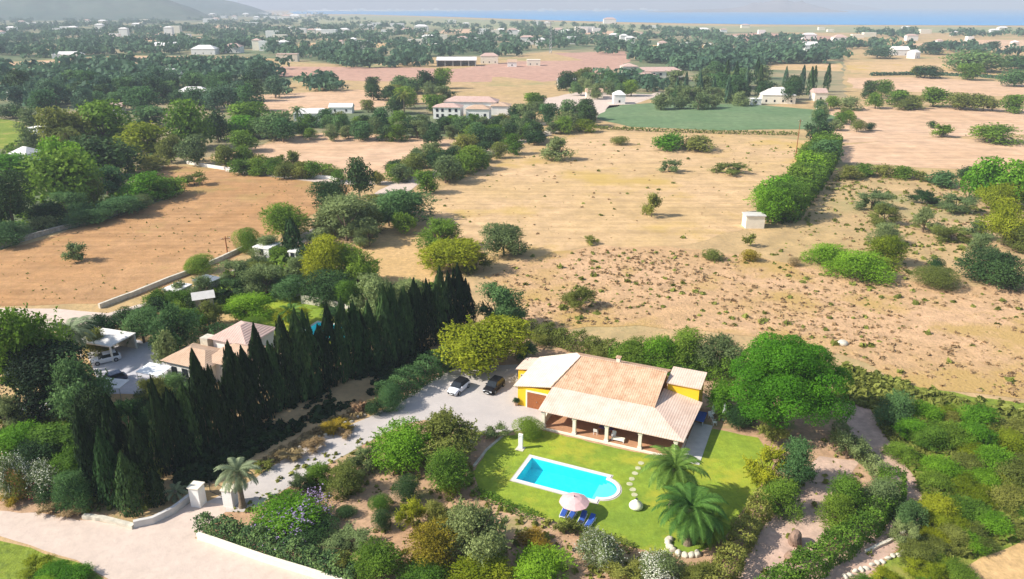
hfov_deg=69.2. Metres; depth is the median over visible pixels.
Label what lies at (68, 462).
shrub
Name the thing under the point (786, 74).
cypress tree
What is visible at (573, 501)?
parasol
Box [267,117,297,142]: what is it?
broadleaf tree
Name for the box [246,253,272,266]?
olive tree
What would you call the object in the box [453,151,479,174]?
shrub
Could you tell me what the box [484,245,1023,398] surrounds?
rough pasture
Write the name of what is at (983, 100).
broadleaf tree
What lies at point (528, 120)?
broadleaf tree
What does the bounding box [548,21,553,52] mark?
radio mast
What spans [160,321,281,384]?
neighbour house
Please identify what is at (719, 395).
shrub
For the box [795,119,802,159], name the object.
utility pole
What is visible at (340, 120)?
broadleaf tree
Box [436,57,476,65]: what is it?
open barn
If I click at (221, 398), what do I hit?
cypress tree
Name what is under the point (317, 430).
verge plants
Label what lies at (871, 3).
sky
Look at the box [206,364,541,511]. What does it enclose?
driveway
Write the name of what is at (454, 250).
broadleaf tree
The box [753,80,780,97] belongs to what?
broadleaf tree
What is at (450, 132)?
olive tree
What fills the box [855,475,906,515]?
shrub
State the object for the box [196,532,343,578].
roadside wall
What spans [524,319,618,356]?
hedge
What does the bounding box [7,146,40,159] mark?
farmhouse
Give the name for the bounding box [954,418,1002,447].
shrub
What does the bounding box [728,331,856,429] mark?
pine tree
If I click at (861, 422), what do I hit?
lane
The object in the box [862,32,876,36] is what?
distant house
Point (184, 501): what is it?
gate wall
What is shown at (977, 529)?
shrub
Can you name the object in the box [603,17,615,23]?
distant house
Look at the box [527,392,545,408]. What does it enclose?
door
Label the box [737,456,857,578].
garden path
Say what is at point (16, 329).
broadleaf tree
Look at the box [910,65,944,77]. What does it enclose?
broadleaf tree
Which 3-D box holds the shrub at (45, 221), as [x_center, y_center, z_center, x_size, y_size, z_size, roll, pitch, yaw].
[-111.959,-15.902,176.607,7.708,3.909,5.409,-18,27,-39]
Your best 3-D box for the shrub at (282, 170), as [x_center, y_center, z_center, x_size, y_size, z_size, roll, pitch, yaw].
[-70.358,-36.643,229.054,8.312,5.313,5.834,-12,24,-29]
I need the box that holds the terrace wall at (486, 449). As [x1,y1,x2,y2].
[473,427,516,466]
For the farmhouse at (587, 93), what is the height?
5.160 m
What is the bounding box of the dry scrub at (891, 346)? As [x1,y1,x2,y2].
[445,136,1023,403]
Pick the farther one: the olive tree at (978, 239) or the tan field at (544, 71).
the tan field at (544, 71)
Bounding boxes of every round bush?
[112,305,132,326]
[148,336,157,349]
[183,253,218,274]
[230,227,259,253]
[242,316,268,324]
[287,511,341,546]
[319,306,336,318]
[335,504,358,521]
[364,398,382,415]
[367,492,393,512]
[370,507,392,531]
[377,383,406,413]
[391,472,421,503]
[489,141,508,159]
[511,416,545,440]
[610,135,629,145]
[668,361,704,373]
[700,248,724,261]
[739,249,761,261]
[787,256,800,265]
[849,119,867,131]
[863,122,876,130]
[908,265,962,290]
[926,121,937,127]
[926,255,946,268]
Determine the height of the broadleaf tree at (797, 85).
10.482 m
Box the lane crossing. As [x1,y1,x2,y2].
[365,176,418,200]
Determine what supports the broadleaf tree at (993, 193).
on the ground at (776, 236)
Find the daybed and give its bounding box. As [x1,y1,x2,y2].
[611,436,625,442]
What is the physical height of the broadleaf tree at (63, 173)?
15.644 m
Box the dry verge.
[0,499,132,521]
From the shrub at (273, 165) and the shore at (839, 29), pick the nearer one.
the shrub at (273, 165)
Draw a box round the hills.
[170,0,266,15]
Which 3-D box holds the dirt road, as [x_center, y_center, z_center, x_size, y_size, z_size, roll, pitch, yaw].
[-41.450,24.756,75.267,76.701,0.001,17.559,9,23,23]
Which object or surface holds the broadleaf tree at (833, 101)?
on the field at (893, 123)
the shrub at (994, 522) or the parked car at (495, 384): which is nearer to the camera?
the shrub at (994, 522)
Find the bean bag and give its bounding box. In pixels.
[629,498,642,510]
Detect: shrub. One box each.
[0,103,23,118]
[0,152,38,178]
[0,220,36,247]
[0,392,30,429]
[0,416,41,467]
[0,450,32,500]
[0,465,31,503]
[0,494,24,509]
[10,436,61,464]
[13,107,45,131]
[14,551,57,578]
[15,128,48,153]
[15,457,60,499]
[23,215,58,230]
[25,200,70,227]
[26,481,55,507]
[31,559,71,578]
[34,498,61,516]
[34,573,60,578]
[46,445,95,494]
[47,468,95,515]
[50,560,94,578]
[54,506,84,518]
[57,207,113,228]
[60,241,88,261]
[78,312,124,336]
[83,175,105,204]
[115,170,176,200]
[123,404,148,423]
[131,192,155,209]
[132,388,160,410]
[133,153,172,171]
[133,375,172,404]
[141,286,168,307]
[144,294,170,316]
[154,175,189,198]
[161,371,188,398]
[164,288,189,302]
[171,299,190,309]
[177,170,210,184]
[182,293,201,308]
[219,290,274,321]
[226,158,250,174]
[231,146,252,160]
[235,265,263,281]
[238,118,263,136]
[245,157,264,175]
[245,483,334,552]
[248,167,265,175]
[252,457,274,473]
[260,157,284,174]
[267,245,287,258]
[271,306,312,323]
[272,162,296,179]
[275,446,304,461]
[287,166,300,178]
[287,470,316,491]
[292,161,309,177]
[292,163,311,178]
[294,243,310,258]
[300,160,322,178]
[301,435,327,454]
[303,461,332,489]
[311,214,339,235]
[318,162,339,173]
[318,415,357,436]
[319,520,374,553]
[321,168,333,175]
[324,549,355,577]
[325,458,366,500]
[329,169,345,181]
[336,428,353,439]
[343,453,367,478]
[349,399,368,412]
[349,534,406,578]
[353,202,387,233]
[353,440,383,472]
[364,194,378,202]
[382,163,412,183]
[384,124,408,141]
[394,496,427,530]
[394,555,459,578]
[398,516,460,572]
[423,146,439,158]
[435,471,465,498]
[436,549,518,578]
[450,133,478,148]
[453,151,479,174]
[458,248,496,274]
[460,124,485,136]
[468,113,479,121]
[470,153,490,171]
[484,421,511,438]
[486,124,507,141]
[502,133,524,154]
[513,339,539,360]
[516,525,554,552]
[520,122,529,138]
[530,329,564,347]
[551,514,579,532]
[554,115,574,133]
[558,285,598,311]
[572,119,599,132]
[574,525,625,574]
[584,235,599,245]
[584,338,614,357]
[597,554,645,578]
[608,333,652,364]
[635,545,685,578]
[636,333,681,375]
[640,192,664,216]
[650,131,686,151]
[655,158,682,171]
[663,325,706,365]
[675,559,720,578]
[682,134,717,151]
[688,331,747,375]
[702,377,741,421]
[707,161,751,174]
[723,404,757,430]
[741,234,756,246]
[743,443,789,490]
[752,412,793,443]
[759,476,805,525]
[774,434,819,492]
[793,141,816,155]
[799,242,849,268]
[813,490,857,535]
[815,248,901,285]
[823,470,870,509]
[828,426,871,458]
[834,165,864,179]
[838,95,864,109]
[849,571,871,578]
[853,188,896,209]
[854,162,876,177]
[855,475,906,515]
[864,222,907,243]
[864,234,911,271]
[865,202,907,227]
[870,388,919,426]
[870,564,903,578]
[873,163,897,177]
[879,441,918,467]
[884,516,920,544]
[890,165,918,179]
[891,99,923,110]
[891,417,927,445]
[892,537,943,569]
[893,498,930,527]
[899,556,930,578]
[903,187,941,203]
[907,423,954,452]
[908,491,966,527]
[909,399,945,422]
[910,204,947,234]
[910,410,927,430]
[911,171,927,181]
[913,454,970,479]
[913,469,959,497]
[915,563,947,578]
[916,534,956,557]
[917,525,952,547]
[921,510,955,529]
[921,551,947,567]
[923,170,959,188]
[924,419,949,439]
[925,554,953,575]
[928,224,972,243]
[929,123,953,136]
[931,191,980,214]
[934,419,977,450]
[935,521,974,555]
[937,403,960,419]
[938,49,1013,71]
[940,408,966,424]
[940,494,979,520]
[940,555,980,578]
[944,509,974,529]
[946,471,980,498]
[947,245,1023,291]
[947,433,983,449]
[947,493,992,523]
[949,448,989,474]
[953,401,1004,431]
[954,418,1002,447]
[955,165,976,180]
[955,439,987,459]
[957,523,991,555]
[959,220,992,235]
[964,520,1000,552]
[965,420,1005,447]
[965,482,1000,509]
[966,466,1006,488]
[968,122,1023,145]
[969,444,1019,472]
[973,507,1022,542]
[986,482,1023,517]
[990,425,1023,454]
[992,416,1023,436]
[992,468,1022,490]
[993,54,1023,69]
[993,452,1023,487]
[996,500,1023,518]
[1005,518,1023,539]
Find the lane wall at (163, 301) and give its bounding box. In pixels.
[109,255,265,318]
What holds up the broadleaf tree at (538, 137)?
on the ground at (776, 236)
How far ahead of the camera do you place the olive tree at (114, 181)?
209.79 m
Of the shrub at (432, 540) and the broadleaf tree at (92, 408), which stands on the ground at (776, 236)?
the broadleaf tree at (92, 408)
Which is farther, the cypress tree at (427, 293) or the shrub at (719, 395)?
the cypress tree at (427, 293)
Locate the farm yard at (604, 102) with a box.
[543,92,657,111]
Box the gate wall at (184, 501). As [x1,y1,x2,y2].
[133,493,189,527]
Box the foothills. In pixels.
[0,0,213,20]
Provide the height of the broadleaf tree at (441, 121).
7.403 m
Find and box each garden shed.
[163,283,191,293]
[191,290,214,309]
[193,274,220,289]
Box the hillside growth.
[0,115,433,313]
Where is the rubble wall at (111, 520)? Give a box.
[82,513,133,528]
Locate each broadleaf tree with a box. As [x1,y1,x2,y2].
[0,69,33,90]
[0,85,24,104]
[0,167,40,222]
[0,302,80,408]
[0,335,93,428]
[13,146,112,206]
[21,80,41,96]
[21,420,75,463]
[23,89,61,115]
[30,105,97,144]
[32,78,70,107]
[34,135,107,179]
[47,72,76,81]
[60,69,82,81]
[66,386,115,453]
[69,88,98,109]
[69,133,152,170]
[70,70,98,84]
[71,79,89,96]
[72,98,137,145]
[92,74,116,91]
[92,83,113,99]
[92,194,147,216]
[101,91,122,102]
[110,77,133,93]
[112,120,172,154]
[114,86,133,105]
[116,305,159,343]
[118,85,162,109]
[120,75,138,90]
[125,105,169,124]
[128,71,165,88]
[141,76,173,101]
[145,65,179,85]
[153,134,179,161]
[160,98,220,143]
[162,80,176,97]
[172,133,210,164]
[177,72,204,89]
[177,306,207,331]
[181,87,204,106]
[198,85,233,111]
[199,88,217,106]
[205,81,227,88]
[209,72,232,84]
[210,144,237,166]
[224,101,271,118]
[225,88,238,108]
[225,114,259,134]
[225,129,260,148]
[227,80,244,98]
[228,121,243,133]
[237,72,260,83]
[242,59,274,80]
[244,78,264,97]
[248,110,296,140]
[257,201,312,238]
[260,75,284,97]
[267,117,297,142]
[268,273,306,302]
[293,122,311,136]
[296,267,355,308]
[298,232,345,282]
[303,128,318,139]
[306,180,349,210]
[315,108,332,121]
[318,114,334,124]
[329,277,362,302]
[331,114,350,133]
[332,242,382,282]
[333,111,347,116]
[340,156,376,198]
[348,120,370,137]
[348,120,375,139]
[358,114,372,127]
[360,100,376,111]
[363,83,382,99]
[364,76,381,90]
[365,416,433,475]
[367,187,441,222]
[371,107,389,124]
[374,124,393,141]
[380,85,394,100]
[382,159,400,172]
[385,93,408,112]
[386,110,412,126]
[389,75,407,87]
[389,211,417,233]
[392,86,417,107]
[399,152,426,174]
[401,77,423,92]
[403,116,425,136]
[411,169,440,192]
[415,235,489,275]
[416,70,436,92]
[421,94,443,112]
[421,129,442,143]
[422,445,474,494]
[424,153,441,168]
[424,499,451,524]
[430,154,467,182]
[431,76,447,92]
[431,312,535,378]
[433,116,452,133]
[434,68,453,84]
[439,149,452,157]
[445,114,456,123]
[446,146,457,154]
[449,115,472,133]
[457,144,486,169]
[467,122,486,137]
[469,129,490,143]
[475,117,488,125]
[476,141,489,151]
[478,221,531,256]
[481,126,503,147]
[487,116,503,124]
[498,113,509,119]
[502,123,518,139]
[507,103,523,117]
[508,114,518,122]
[509,118,521,131]
[511,539,577,578]
[516,103,539,119]
[520,118,536,123]
[523,92,542,107]
[523,121,548,143]
[525,130,544,144]
[538,95,546,101]
[538,103,560,125]
[556,76,570,90]
[557,70,579,86]
[558,99,577,116]
[569,81,583,94]
[573,72,580,82]
[574,101,598,123]
[576,67,591,75]
[578,98,596,120]
[581,72,598,82]
[600,70,621,83]
[609,77,620,86]
[613,83,627,92]
[618,75,627,83]
[622,79,640,95]
[670,88,681,97]
[704,73,717,82]
[705,61,724,74]
[711,72,728,87]
[717,74,739,94]
[730,76,752,97]
[731,67,755,81]
[739,73,753,84]
[742,186,799,223]
[749,174,796,193]
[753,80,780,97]
[769,179,814,223]
[780,86,798,100]
[781,76,803,88]
[784,81,804,95]
[785,162,821,188]
[792,150,835,173]
[808,139,845,161]
[811,109,826,122]
[814,99,827,108]
[825,95,841,108]
[834,112,849,123]
[839,107,853,112]
[840,110,856,121]
[860,80,880,98]
[863,46,897,57]
[863,92,884,108]
[874,79,895,95]
[884,89,911,104]
[903,95,927,105]
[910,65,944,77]
[915,41,948,54]
[921,86,955,106]
[946,92,978,109]
[956,62,987,79]
[956,155,1008,195]
[969,93,1001,110]
[972,182,1023,207]
[973,196,1023,244]
[985,41,1000,48]
[992,158,1023,206]
[995,224,1023,252]
[996,69,1023,85]
[996,94,1023,113]
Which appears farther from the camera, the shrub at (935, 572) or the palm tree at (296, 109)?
the palm tree at (296, 109)
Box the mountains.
[237,0,882,9]
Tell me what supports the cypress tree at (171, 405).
on the ground at (776, 236)
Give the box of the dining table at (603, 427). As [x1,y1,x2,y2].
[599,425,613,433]
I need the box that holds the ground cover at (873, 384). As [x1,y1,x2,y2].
[0,361,1023,560]
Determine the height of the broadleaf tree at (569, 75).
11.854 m
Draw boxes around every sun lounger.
[559,508,567,517]
[567,511,577,518]
[577,510,587,525]
[584,513,596,526]
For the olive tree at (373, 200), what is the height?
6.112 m
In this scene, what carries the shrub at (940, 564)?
on the turf at (892, 564)
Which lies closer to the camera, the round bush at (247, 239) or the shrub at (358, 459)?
the shrub at (358, 459)
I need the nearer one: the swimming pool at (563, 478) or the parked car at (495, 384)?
the swimming pool at (563, 478)
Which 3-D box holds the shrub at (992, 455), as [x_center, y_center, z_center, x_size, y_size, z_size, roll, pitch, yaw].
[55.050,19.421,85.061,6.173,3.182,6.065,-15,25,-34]
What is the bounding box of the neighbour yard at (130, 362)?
[88,340,166,393]
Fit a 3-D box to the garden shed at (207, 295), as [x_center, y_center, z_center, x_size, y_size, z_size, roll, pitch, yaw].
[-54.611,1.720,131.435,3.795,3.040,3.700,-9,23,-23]
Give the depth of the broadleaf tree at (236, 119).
297.20 m
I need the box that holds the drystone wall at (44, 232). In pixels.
[0,211,127,248]
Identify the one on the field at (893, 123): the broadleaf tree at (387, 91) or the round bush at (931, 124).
the round bush at (931, 124)
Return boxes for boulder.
[784,549,792,558]
[788,529,801,547]
[837,339,847,345]
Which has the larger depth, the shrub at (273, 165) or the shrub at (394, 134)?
the shrub at (394, 134)
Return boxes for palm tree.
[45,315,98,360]
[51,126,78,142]
[162,481,188,502]
[213,457,261,508]
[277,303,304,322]
[288,106,305,123]
[393,90,411,112]
[640,444,710,503]
[651,482,728,546]
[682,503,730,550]
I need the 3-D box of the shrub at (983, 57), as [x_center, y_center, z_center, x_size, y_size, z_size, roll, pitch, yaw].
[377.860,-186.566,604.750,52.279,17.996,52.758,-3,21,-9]
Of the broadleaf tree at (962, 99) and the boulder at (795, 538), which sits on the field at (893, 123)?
the broadleaf tree at (962, 99)
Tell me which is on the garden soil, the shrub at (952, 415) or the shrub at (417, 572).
the shrub at (417, 572)
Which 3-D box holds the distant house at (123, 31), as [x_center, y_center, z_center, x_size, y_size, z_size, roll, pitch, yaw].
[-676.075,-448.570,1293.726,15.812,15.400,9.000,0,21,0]
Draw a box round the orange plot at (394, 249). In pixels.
[355,225,435,283]
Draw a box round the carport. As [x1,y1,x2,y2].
[80,328,137,361]
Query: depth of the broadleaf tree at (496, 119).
315.06 m
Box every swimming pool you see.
[305,321,341,333]
[512,455,620,502]
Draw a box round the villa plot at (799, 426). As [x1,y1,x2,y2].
[400,333,832,439]
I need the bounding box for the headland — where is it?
[649,0,847,11]
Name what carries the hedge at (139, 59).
on the ground at (776, 236)
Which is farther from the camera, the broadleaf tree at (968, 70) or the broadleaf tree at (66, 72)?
the broadleaf tree at (968, 70)
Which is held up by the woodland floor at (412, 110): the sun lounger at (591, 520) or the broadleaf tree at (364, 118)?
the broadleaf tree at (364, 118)
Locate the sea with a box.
[287,8,1023,24]
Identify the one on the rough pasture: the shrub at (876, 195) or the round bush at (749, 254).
the round bush at (749, 254)
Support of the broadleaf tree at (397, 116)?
on the woodland floor at (412, 110)
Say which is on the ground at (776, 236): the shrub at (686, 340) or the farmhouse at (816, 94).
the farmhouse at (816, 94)
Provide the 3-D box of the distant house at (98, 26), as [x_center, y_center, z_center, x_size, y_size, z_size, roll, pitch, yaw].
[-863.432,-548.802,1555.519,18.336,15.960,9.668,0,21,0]
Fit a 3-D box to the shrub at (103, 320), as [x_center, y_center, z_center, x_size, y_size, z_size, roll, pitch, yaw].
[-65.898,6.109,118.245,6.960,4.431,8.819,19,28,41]
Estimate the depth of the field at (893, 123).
343.98 m
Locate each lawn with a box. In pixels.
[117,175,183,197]
[241,292,334,346]
[474,429,773,552]
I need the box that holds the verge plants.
[261,394,382,462]
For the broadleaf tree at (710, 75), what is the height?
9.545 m
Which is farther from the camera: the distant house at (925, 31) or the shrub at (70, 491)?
the distant house at (925, 31)
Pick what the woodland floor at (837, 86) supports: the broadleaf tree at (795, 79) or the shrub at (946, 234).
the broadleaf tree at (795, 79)
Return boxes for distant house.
[94,24,104,31]
[118,27,129,36]
[163,26,173,35]
[171,26,181,32]
[203,18,216,21]
[251,38,261,49]
[258,41,266,50]
[265,31,278,37]
[273,34,287,40]
[281,15,290,19]
[290,14,300,18]
[306,29,315,34]
[321,29,337,33]
[407,39,422,43]
[414,24,428,30]
[507,28,517,35]
[520,35,533,44]
[575,27,587,32]
[592,28,600,33]
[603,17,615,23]
[619,34,627,39]
[625,36,634,43]
[740,24,749,27]
[757,30,765,33]
[801,33,816,38]
[850,34,864,37]
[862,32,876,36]
[904,34,918,40]
[918,29,931,33]
[964,36,973,40]
[996,26,1008,30]
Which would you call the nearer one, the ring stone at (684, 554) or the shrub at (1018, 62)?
the ring stone at (684, 554)
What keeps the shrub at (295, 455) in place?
on the ground at (776, 236)
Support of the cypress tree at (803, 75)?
on the woodland floor at (837, 86)
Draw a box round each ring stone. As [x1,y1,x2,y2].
[665,543,673,548]
[669,547,676,552]
[675,549,681,556]
[681,551,688,557]
[688,551,694,557]
[695,549,700,557]
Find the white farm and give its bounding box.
[433,96,510,118]
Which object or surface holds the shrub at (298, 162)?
on the red field at (53, 270)
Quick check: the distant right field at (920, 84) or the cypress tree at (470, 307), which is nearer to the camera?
the cypress tree at (470, 307)
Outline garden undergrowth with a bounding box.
[232,430,892,578]
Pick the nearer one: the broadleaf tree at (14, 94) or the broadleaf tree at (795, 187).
the broadleaf tree at (795, 187)
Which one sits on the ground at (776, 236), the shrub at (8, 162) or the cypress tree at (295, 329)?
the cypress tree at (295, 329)
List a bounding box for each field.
[0,119,24,148]
[0,165,352,305]
[10,56,221,68]
[229,90,386,112]
[233,133,455,174]
[277,67,501,81]
[297,43,385,47]
[355,132,809,276]
[439,29,495,32]
[458,51,630,81]
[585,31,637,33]
[597,103,836,129]
[732,33,831,40]
[767,63,842,70]
[828,106,1023,142]
[840,138,1023,168]
[846,61,1021,74]
[847,77,1023,96]
[901,40,1023,49]
[970,540,1023,578]
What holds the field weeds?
on the red field at (53, 270)
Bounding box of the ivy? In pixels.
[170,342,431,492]
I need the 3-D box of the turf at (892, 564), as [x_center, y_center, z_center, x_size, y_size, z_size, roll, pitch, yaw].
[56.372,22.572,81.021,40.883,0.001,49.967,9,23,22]
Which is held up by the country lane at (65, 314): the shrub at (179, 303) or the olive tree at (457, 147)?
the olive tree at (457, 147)
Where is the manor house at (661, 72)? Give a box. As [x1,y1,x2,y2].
[620,63,682,81]
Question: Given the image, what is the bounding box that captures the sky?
[228,0,1023,7]
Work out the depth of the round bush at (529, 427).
91.35 m
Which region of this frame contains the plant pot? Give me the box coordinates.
[512,397,519,405]
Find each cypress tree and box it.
[72,404,107,496]
[92,425,125,507]
[98,392,133,462]
[113,450,147,517]
[121,414,157,486]
[142,468,167,507]
[147,373,178,476]
[156,387,198,471]
[174,380,202,458]
[186,348,226,452]
[201,363,232,444]
[216,364,247,438]
[219,339,258,433]
[236,345,267,424]
[247,322,278,419]
[261,339,289,412]
[268,314,302,406]
[279,216,303,255]
[287,307,317,401]
[296,308,327,397]
[311,324,336,388]
[320,302,341,385]
[330,295,357,383]
[342,299,371,378]
[352,309,373,371]
[362,300,384,368]
[373,283,399,361]
[381,283,407,359]
[395,285,418,357]
[401,277,428,352]
[414,288,433,345]
[421,277,442,346]
[428,265,454,343]
[442,270,461,333]
[450,262,468,325]
[458,277,477,325]
[674,77,679,90]
[683,71,689,85]
[696,71,702,88]
[710,77,715,93]
[722,59,730,86]
[724,74,731,102]
[732,60,739,76]
[744,67,748,83]
[753,57,759,83]
[756,64,763,86]
[781,66,788,86]
[800,65,805,90]
[805,66,814,94]
[809,65,817,89]
[822,63,831,89]
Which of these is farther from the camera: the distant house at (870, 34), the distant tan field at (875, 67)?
the distant house at (870, 34)
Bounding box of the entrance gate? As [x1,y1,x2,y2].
[208,480,221,496]
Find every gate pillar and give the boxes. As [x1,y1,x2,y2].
[186,481,206,507]
[219,484,238,507]
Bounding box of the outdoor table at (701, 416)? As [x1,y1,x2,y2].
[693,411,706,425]
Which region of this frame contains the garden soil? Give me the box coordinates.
[202,405,897,578]
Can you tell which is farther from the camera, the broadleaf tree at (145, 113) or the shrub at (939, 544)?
the broadleaf tree at (145, 113)
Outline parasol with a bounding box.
[559,492,589,516]
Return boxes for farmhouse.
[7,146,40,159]
[51,51,85,58]
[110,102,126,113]
[180,86,205,92]
[191,45,219,54]
[224,43,243,52]
[276,53,299,61]
[293,108,324,120]
[328,103,354,112]
[480,53,498,63]
[507,59,516,66]
[527,59,540,65]
[585,88,603,97]
[612,90,625,103]
[749,98,761,104]
[758,87,795,103]
[802,41,817,50]
[809,88,827,100]
[831,34,847,39]
[889,46,909,55]
[906,50,920,58]
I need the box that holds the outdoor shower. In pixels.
[515,433,525,451]
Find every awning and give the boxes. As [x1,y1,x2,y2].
[106,378,128,399]
[136,362,171,380]
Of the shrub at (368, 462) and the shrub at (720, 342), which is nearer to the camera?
the shrub at (368, 462)
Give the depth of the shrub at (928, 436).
88.41 m
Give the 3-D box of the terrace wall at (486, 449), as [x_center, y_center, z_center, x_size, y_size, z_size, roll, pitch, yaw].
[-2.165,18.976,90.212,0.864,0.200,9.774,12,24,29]
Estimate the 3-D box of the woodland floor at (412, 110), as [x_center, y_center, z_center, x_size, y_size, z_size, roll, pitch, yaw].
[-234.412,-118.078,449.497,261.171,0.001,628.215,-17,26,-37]
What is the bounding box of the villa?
[513,352,712,464]
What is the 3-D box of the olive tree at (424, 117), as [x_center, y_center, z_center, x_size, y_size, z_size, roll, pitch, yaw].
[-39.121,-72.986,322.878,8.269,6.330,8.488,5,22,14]
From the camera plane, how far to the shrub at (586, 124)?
313.21 m
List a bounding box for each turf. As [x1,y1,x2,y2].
[0,541,102,578]
[832,383,1023,578]
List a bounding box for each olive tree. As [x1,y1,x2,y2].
[39,351,116,423]
[44,191,93,216]
[60,84,75,103]
[83,327,117,356]
[88,164,135,194]
[91,90,104,100]
[113,396,151,435]
[143,298,206,352]
[150,327,179,363]
[167,279,186,292]
[168,89,187,101]
[170,77,185,89]
[185,274,216,299]
[196,300,226,330]
[199,70,217,86]
[203,108,230,141]
[213,258,253,279]
[215,277,248,295]
[232,82,266,106]
[238,263,286,295]
[245,260,274,286]
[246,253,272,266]
[247,233,285,256]
[250,153,268,160]
[275,154,286,163]
[281,150,303,167]
[282,254,312,280]
[282,267,301,279]
[284,239,301,255]
[295,113,316,125]
[302,233,327,246]
[306,192,384,241]
[310,227,338,244]
[315,195,336,216]
[323,123,340,140]
[338,125,351,138]
[346,271,405,316]
[352,224,382,247]
[368,115,382,133]
[368,194,385,217]
[371,170,385,184]
[378,202,397,226]
[389,161,412,182]
[390,121,406,136]
[394,275,431,295]
[407,120,427,138]
[409,148,427,167]
[412,142,436,156]
[414,217,462,249]
[414,405,486,465]
[415,113,431,124]
[420,80,439,94]
[423,147,441,166]
[428,141,444,148]
[434,85,457,102]
[436,495,513,568]
[444,124,459,138]
[451,145,460,154]
[470,280,529,328]
[475,115,491,125]
[479,148,494,161]
[499,118,509,132]
[515,119,527,138]
[521,110,541,121]
[532,101,543,112]
[539,136,578,161]
[545,121,559,133]
[550,110,579,126]
[577,76,587,88]
[583,78,594,91]
[588,83,604,98]
[603,80,616,94]
[651,92,674,109]
[663,87,673,97]
[665,70,685,86]
[671,81,683,89]
[672,96,688,108]
[674,85,697,100]
[677,87,696,101]
[688,92,711,109]
[690,75,713,92]
[692,85,708,98]
[694,67,715,81]
[705,87,722,96]
[705,94,719,107]
[720,88,732,100]
[732,91,752,106]
[753,65,773,75]
[756,72,771,82]
[803,118,836,139]
[809,104,830,119]
[828,119,845,130]
[964,232,1002,256]
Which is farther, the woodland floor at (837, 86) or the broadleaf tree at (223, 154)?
the woodland floor at (837, 86)
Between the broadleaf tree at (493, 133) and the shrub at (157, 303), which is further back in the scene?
the broadleaf tree at (493, 133)
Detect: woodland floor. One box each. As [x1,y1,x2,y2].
[0,15,819,37]
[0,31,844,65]
[0,71,509,249]
[555,58,846,105]
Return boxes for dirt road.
[0,503,315,578]
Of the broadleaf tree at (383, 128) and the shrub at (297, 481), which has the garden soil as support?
the shrub at (297, 481)
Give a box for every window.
[171,366,176,373]
[181,368,187,376]
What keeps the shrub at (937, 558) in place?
on the turf at (892, 564)
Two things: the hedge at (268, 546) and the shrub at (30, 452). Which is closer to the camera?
the hedge at (268, 546)
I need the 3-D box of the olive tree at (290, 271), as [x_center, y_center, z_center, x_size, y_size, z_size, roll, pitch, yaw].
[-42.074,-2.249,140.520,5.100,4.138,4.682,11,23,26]
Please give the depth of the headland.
6606.87 m
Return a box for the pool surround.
[510,454,621,503]
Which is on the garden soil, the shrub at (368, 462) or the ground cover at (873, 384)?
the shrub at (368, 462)
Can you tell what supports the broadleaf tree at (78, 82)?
on the woodland floor at (412, 110)
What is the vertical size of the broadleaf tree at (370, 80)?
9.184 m
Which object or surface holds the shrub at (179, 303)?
on the ground at (776, 236)
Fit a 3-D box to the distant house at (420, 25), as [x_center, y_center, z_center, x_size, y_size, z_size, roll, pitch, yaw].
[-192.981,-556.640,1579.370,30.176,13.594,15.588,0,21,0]
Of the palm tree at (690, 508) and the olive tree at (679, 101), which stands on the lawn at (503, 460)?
the palm tree at (690, 508)
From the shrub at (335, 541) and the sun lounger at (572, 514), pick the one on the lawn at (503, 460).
the sun lounger at (572, 514)
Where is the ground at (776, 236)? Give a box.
[0,10,1023,578]
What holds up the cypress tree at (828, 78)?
on the woodland floor at (837, 86)
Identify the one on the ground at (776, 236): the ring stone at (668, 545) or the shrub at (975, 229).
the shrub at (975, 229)
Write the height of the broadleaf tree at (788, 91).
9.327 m
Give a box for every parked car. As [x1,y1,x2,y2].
[90,349,121,365]
[102,369,127,378]
[447,376,469,395]
[483,375,504,394]
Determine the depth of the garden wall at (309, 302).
132.47 m
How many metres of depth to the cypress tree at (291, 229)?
155.95 m
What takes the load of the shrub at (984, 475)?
on the turf at (892, 564)
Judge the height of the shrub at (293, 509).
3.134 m
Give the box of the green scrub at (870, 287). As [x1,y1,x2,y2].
[443,141,1023,398]
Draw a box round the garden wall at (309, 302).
[301,295,347,311]
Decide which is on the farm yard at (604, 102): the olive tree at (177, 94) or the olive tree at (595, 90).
the olive tree at (595, 90)
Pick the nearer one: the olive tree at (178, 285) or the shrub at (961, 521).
the shrub at (961, 521)
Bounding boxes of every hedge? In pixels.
[69,55,214,61]
[153,97,185,104]
[190,511,363,578]
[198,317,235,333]
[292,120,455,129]
[374,339,457,406]
[470,485,541,519]
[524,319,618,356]
[566,521,635,552]
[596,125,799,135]
[608,341,739,383]
[668,95,757,104]
[705,472,790,578]
[754,465,908,578]
[757,130,843,222]
[828,420,890,479]
[869,71,1003,78]
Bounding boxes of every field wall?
[98,247,244,308]
[186,161,335,179]
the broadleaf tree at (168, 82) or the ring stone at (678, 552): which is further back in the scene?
the broadleaf tree at (168, 82)
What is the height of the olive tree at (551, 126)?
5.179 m
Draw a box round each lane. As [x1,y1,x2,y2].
[0,91,661,327]
[225,170,393,184]
[784,402,921,578]
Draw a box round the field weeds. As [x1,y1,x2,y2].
[1,178,313,301]
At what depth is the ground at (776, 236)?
185.33 m
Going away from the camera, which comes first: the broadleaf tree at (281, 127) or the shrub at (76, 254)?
the shrub at (76, 254)
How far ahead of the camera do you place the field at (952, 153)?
271.30 m
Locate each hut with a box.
[252,242,280,258]
[287,248,298,258]
[742,212,766,228]
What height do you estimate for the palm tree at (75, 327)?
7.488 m
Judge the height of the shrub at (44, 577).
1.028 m
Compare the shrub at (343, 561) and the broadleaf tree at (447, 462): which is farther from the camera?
the broadleaf tree at (447, 462)
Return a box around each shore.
[279,15,1023,32]
[307,10,430,10]

